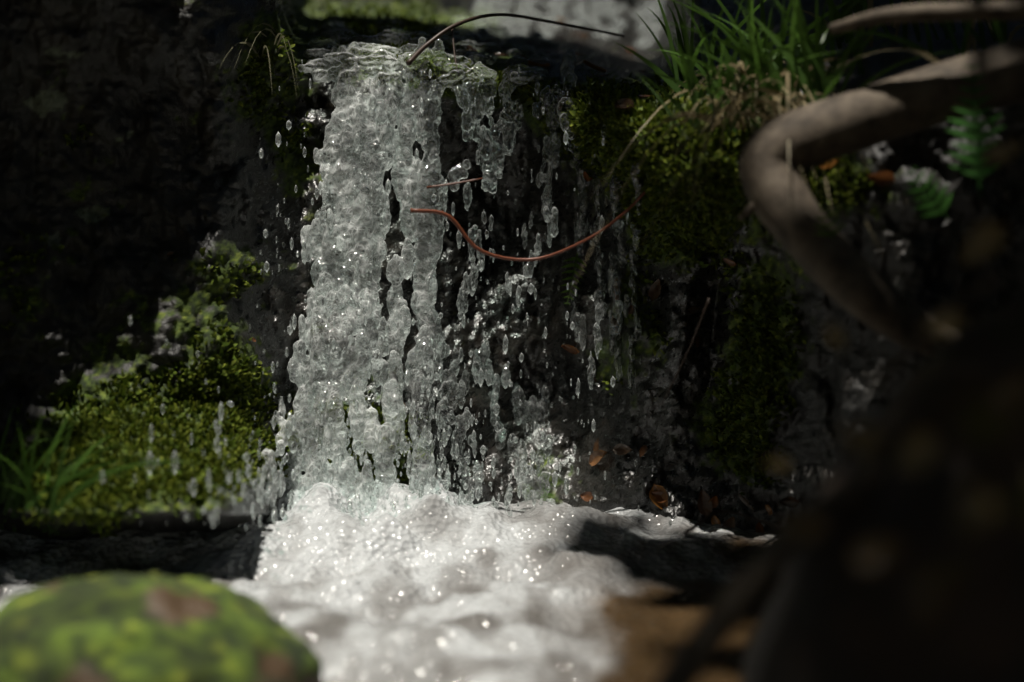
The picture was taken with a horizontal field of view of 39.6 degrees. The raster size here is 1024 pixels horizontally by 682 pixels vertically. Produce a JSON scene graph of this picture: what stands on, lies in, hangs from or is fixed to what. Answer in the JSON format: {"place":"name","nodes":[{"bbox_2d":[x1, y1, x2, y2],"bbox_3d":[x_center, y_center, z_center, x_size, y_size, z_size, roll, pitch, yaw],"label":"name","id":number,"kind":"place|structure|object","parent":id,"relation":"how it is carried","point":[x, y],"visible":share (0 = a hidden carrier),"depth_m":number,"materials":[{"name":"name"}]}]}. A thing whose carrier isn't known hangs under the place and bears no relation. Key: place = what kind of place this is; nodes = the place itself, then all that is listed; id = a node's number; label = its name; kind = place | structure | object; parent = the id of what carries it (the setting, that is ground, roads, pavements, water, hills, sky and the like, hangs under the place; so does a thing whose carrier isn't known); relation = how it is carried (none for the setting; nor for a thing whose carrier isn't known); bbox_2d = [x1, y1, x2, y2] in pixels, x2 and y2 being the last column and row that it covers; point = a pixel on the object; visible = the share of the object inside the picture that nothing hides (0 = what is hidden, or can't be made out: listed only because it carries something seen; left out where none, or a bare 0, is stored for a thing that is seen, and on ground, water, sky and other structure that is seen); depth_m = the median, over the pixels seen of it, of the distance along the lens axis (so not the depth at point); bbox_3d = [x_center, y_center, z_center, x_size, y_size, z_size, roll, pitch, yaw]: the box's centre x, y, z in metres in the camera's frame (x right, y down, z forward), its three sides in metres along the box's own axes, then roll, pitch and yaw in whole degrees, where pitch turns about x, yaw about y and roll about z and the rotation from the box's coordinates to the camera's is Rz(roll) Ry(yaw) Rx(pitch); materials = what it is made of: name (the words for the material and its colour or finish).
{"place":"outdoors","nodes":[
{"label":"outdoors","id":0,"kind":"place"},
{"bbox_3d":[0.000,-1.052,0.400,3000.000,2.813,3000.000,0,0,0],"label":"terrain","id":1,"kind":"structure","parent":0,"visible":0},
{"bbox_2d":[0,0,1023,539],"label":"rock wall","id":2,"kind":"structure","parent":1,"relation":"on","point":[142,182],"depth_m":0.66,"materials":[{"name":"grey stone"}]},
{"bbox_2d":[0,0,888,539],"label":"moss tufts","id":3,"kind":"object","parent":2,"relation":"on","point":[88,426],"visible":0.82,"depth_m":0.64,"materials":[{"name":"green plant"}]},
{"bbox_2d":[261,0,663,523],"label":"waterfall","id":4,"kind":"object","parent":2,"relation":"attached to","point":[352,230],"visible":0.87,"depth_m":0.71,"materials":[{"name":"liquid"}]},
{"bbox_2d":[0,0,1023,536],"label":"grass","id":5,"kind":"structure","parent":2,"relation":"on","point":[764,80],"depth_m":0.60,"materials":[{"name":"green plant"}]},
{"bbox_2d":[739,37,1023,356],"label":"root","id":6,"kind":"object","parent":2,"relation":"attached to","point":[844,273],"visible":0.9,"depth_m":0.54,"materials":[{"name":"brown plant"}]},
{"bbox_2d":[737,202,755,220],"bbox_3d":[0.095,-0.056,0.552,0.016,0.018,0.009,0,0,0],"label":"root stub","id":7,"kind":"object","parent":6,"relation":"attached to","point":[749,209],"visible":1,"depth_m":0.55,"materials":[{"name":"brown plant"}]},
{"bbox_2d":[828,0,1023,33],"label":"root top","id":8,"kind":"object","parent":6,"relation":"attached to","point":[1013,10],"visible":1,"depth_m":0.52,"materials":[{"name":"brown plant"}]},
{"bbox_2d":[740,292,1023,681],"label":"bank","id":9,"kind":"structure","parent":1,"relation":"on","point":[829,614],"depth_m":0.34,"materials":[{"name":"brown soil"}]},
{"bbox_2d":[655,464,884,681],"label":"root","id":10,"kind":"object","parent":9,"relation":"attached to","point":[769,560],"visible":0.88,"depth_m":0.34,"materials":[{"name":"brown plant"}]},
{"bbox_2d":[870,274,1009,386],"bbox_3d":[0.108,-0.003,0.360,0.035,0.029,0.003,0,0,0],"label":"twig","id":11,"kind":"object","parent":9,"relation":"on","point":[888,369],"visible":0.88,"depth_m":0.36,"materials":[{"name":"brown wood"}]},
{"bbox_3d":[0.000,0.192,0.300,1.200,0.178,1.200,0,0,0],"label":"stream bed","id":12,"kind":"object","parent":1,"relation":"on","visible":0},
{"bbox_2d":[0,572,321,681],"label":"mossy rock","id":13,"kind":"object","parent":12,"relation":"on","point":[121,627],"visible":1,"depth_m":0.43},
{"bbox_2d":[0,480,784,681],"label":"pool water","id":14,"kind":"structure","parent":12,"relation":"on","point":[434,587],"depth_m":0.60,"materials":[{"name":"liquid"}]},
{"bbox_2d":[100,54,671,530],"bbox_3d":[-0.071,-0.025,0.656,0.266,0.242,0.158,0,0,-32],"label":"water spray","id":15,"kind":"object","parent":14,"relation":"on","point":[414,482],"visible":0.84,"depth_m":0.68,"materials":[{"name":"liquid"}]},
{"bbox_2d":[406,13,779,534],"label":"twigs","id":16,"kind":"object","parent":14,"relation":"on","point":[414,56],"visible":0.98,"depth_m":0.66,"materials":[{"name":"brown wood"}]},
{"bbox_2d":[167,18,1023,640],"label":"dead leaves","id":17,"kind":"object","parent":12,"relation":"on","point":[973,514],"visible":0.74,"depth_m":0.31,"materials":[{"name":"brown plant"}]},
{"bbox_2d":[547,62,1005,498],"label":"ferns","id":18,"kind":"object","parent":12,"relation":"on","point":[978,161],"visible":0.91,"depth_m":0.53,"materials":[{"name":"green plant"}]}
]}

